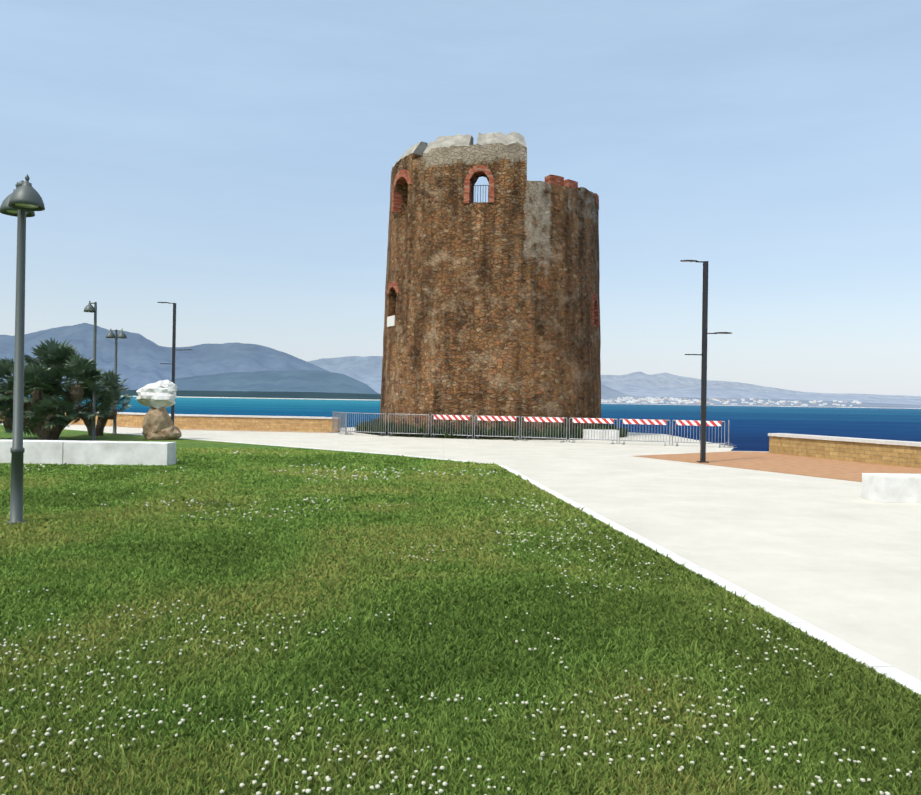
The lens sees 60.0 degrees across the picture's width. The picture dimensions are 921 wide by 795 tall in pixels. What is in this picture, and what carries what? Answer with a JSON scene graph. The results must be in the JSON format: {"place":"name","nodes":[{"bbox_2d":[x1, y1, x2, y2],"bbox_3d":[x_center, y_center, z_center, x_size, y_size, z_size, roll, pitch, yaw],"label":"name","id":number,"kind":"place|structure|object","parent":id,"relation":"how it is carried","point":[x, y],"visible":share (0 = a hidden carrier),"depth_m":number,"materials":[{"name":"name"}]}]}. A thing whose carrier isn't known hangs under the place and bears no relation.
{"place":"outdoors","nodes":[
{"label":"outdoors","id":0,"kind":"place"},
{"bbox_2d":[0,323,379,393],"bbox_3d":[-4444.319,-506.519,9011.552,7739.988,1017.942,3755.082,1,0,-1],"label":"mountain","id":1,"kind":"structure","parent":0,"point":[140,358],"depth_m":10130.41,"materials":[{"name":"blue stone"}]},
{"bbox_2d":[0,394,380,400],"bbox_3d":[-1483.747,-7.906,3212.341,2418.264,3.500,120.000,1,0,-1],"label":"beach","id":2,"kind":"structure","parent":0,"point":[273,398],"depth_m":3171.87,"materials":[{"name":"sand"}]},
{"bbox_2d":[64,390,380,399],"bbox_3d":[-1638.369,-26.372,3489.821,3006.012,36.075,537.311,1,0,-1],"label":"shore trees","id":3,"kind":"object","parent":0,"point":[261,394],"visible":0.56,"depth_m":3591.43,"materials":[{"name":"green plant"}]},
{"bbox_2d":[135,370,378,393],"bbox_3d":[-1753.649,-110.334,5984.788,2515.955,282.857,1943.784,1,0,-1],"label":"mountain","id":4,"kind":"structure","parent":0,"point":[299,381],"depth_m":6502.90,"materials":[{"name":"blue stone"}]},
{"bbox_2d":[308,356,382,393],"bbox_3d":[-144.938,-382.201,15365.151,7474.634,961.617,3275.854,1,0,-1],"label":"mountain","id":5,"kind":"structure","parent":0,"point":[367,370],"depth_m":16458.94,"materials":[{"name":"blue stone"}]},
{"bbox_2d":[0,425,920,794],"bbox_3d":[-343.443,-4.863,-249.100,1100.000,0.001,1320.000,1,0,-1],"label":"ground","id":6,"kind":"structure","parent":0,"point":[82,435],"depth_m":5.28,"materials":[{"name":"green plant"}]},
{"bbox_2d":[0,174,44,523],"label":"street lamp","id":7,"kind":"object","parent":6,"relation":"on","point":[22,201],"visible":1,"depth_m":10.15,"materials":[{"name":"grey metal"}]},
{"bbox_2d":[0,337,118,439],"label":"palm","id":8,"kind":"object","parent":6,"relation":"on","point":[51,366],"visible":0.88,"depth_m":28.75,"materials":[{"name":"green plant"}]},
{"bbox_2d":[0,439,175,465],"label":"bench","id":9,"kind":"object","parent":6,"relation":"on","point":[98,452],"visible":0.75,"depth_m":18.91,"materials":[{"name":"concrete"}]},
{"bbox_2d":[83,301,96,440],"bbox_3d":[-13.545,-0.989,29.162,0.512,5.120,0.410,1,0,-1],"label":"street lamp","id":10,"kind":"object","parent":6,"relation":"on","point":[89,307],"visible":0.98,"depth_m":29.15,"materials":[{"name":"grey metal"}]},
{"bbox_2d":[56,368,133,435],"bbox_3d":[-14.826,0.197,32.633,2.825,2.905,3.182,1,0,43],"label":"palm","id":11,"kind":"object","parent":6,"relation":"on","point":[110,380],"visible":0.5,"depth_m":32.71,"materials":[{"name":"green plant"}]},
{"bbox_2d":[106,329,126,433],"bbox_3d":[-14.944,-0.712,34.561,0.890,4.570,0.410,1,0,-1],"label":"street lamp","id":12,"kind":"object","parent":6,"relation":"on","point":[111,334],"visible":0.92,"depth_m":34.51,"materials":[{"name":"grey metal"}]},
{"bbox_2d":[136,380,181,439],"bbox_3d":[-11.536,0.599,30.614,1.657,2.574,1.258,1,0,-1],"label":"rock sculpture","id":13,"kind":"object","parent":6,"relation":"on","point":[158,397],"visible":0.94,"depth_m":30.18,"materials":[{"name":"beige stone"}]},
{"bbox_2d":[0,410,339,431],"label":"sea wall","id":14,"kind":"structure","parent":6,"relation":"on","point":[251,422],"depth_m":40.33,"materials":[{"name":"stone"}]},
{"bbox_2d":[0,451,914,794],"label":"daisies","id":15,"kind":"object","parent":6,"relation":"on","point":[328,779],"visible":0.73,"depth_m":4.18,"materials":[{"name":"beige plant"}]},
{"bbox_2d":[0,424,920,694],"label":"kerb strip","id":16,"kind":"object","parent":6,"relation":"on","point":[880,666],"visible":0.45,"depth_m":6.65,"materials":[{"name":"white concrete"}]},
{"bbox_2d":[380,132,601,437],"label":"tower","id":17,"kind":"structure","parent":6,"relation":"on","point":[492,306],"depth_m":36.73,"materials":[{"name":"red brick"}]},
{"bbox_2d":[355,416,628,439],"bbox_3d":[1.526,1.400,41.692,14.373,0.928,14.308,1,0,-1],"label":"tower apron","id":18,"kind":"object","parent":6,"relation":"on","point":[376,425],"visible":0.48,"depth_m":35.88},
{"bbox_2d":[768,433,920,467],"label":"sea wall","id":19,"kind":"structure","parent":6,"relation":"on","point":[892,452],"depth_m":24.41,"materials":[{"name":"stone"}]},
{"bbox_2d":[0,0,920,395],"label":"sky","id":20,"kind":"structure","parent":0,"point":[230,163],"materials":[{"name":"blue"}]},
{"bbox_2d":[2,423,920,680],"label":"pavement","id":21,"kind":"structure","parent":0,"point":[839,559],"depth_m":11.85,"materials":[{"name":"white concrete"}]},
{"bbox_2d":[157,302,190,424],"bbox_3d":[-12.567,-1.285,35.029,1.560,5.795,0.260,1,0,-9],"label":"street lamp","id":22,"kind":"object","parent":21,"relation":"on","point":[173,354],"visible":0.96,"depth_m":34.97,"materials":[{"name":"black metal"}]},
{"bbox_2d":[69,424,327,432],"bbox_3d":[-42.628,1.250,61.100,85.327,0.001,4.828,1,0,34],"label":"dirt band","id":23,"kind":"object","parent":21,"relation":"on","point":[215,430],"visible":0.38,"depth_m":39.58,"materials":[{"name":"brown soil"}]},
{"bbox_2d":[328,412,736,447],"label":"crowd barriers","id":24,"kind":"object","parent":21,"relation":"on","point":[611,421],"visible":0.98,"depth_m":33.69,"materials":[{"name":"silver metal"}]},
{"bbox_2d":[583,429,618,440],"bbox_3d":[6.250,1.676,35.605,1.500,0.470,0.600,1,0,-1],"label":"bench","id":25,"kind":"object","parent":21,"relation":"on","point":[599,434],"visible":0.71,"depth_m":35.31,"materials":[{"name":"concrete"}]},
{"bbox_2d":[636,451,920,481],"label":"paved area","id":26,"kind":"object","parent":21,"relation":"on","point":[812,466],"visible":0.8,"depth_m":22.59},
{"bbox_2d":[680,260,731,462],"bbox_3d":[7.006,-1.033,22.831,1.560,5.795,0.260,1,0,-1],"label":"street lamp","id":27,"kind":"object","parent":26,"relation":"on","point":[704,365],"visible":1,"depth_m":22.77,"materials":[{"name":"black metal"}]},
{"bbox_2d":[862,473,920,502],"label":"bench","id":28,"kind":"object","parent":21,"relation":"on","point":[892,487],"visible":0.94,"depth_m":13.84,"materials":[{"name":"concrete"}]},
{"bbox_2d":[28,395,920,451],"bbox_3d":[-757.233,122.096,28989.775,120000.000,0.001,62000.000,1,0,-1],"label":"sea","id":29,"kind":"structure","parent":0,"point":[751,428],"depth_m":205.75,"materials":[{"name":"blue liquid"}]},
{"bbox_2d":[601,384,635,401],"bbox_3d":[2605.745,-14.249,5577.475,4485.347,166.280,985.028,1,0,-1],"label":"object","id":30,"kind":"object","parent":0,"point":[607,393],"depth_m":5774.67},
{"bbox_2d":[601,381,920,404],"bbox_3d":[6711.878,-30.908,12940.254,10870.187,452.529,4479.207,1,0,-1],"label":"mountain","id":31,"kind":"structure","parent":0,"point":[645,390],"depth_m":14402.09,"materials":[{"name":"blue stone"}]},
{"bbox_2d":[601,372,920,398],"bbox_3d":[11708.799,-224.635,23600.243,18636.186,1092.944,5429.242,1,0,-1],"label":"mountain","id":32,"kind":"structure","parent":0,"point":[658,380],"depth_m":25773.78,"materials":[{"name":"blue stone"}]},
{"bbox_2d":[601,397,920,407],"bbox_3d":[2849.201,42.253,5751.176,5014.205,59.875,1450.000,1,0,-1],"label":"town slope","id":33,"kind":"structure","parent":0,"point":[831,403],"depth_m":5447.75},
{"bbox_2d":[601,397,860,405],"bbox_3d":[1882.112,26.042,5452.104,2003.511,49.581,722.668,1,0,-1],"label":"town houses","id":34,"kind":"structure","parent":33,"relation":"on","point":[651,400],"depth_m":5412.49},
{"bbox_2d":[601,403,920,408],"bbox_3d":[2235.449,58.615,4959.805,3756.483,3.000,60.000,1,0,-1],"label":"horizon line","id":35,"kind":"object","parent":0,"point":[777,406],"depth_m":4919.76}
]}

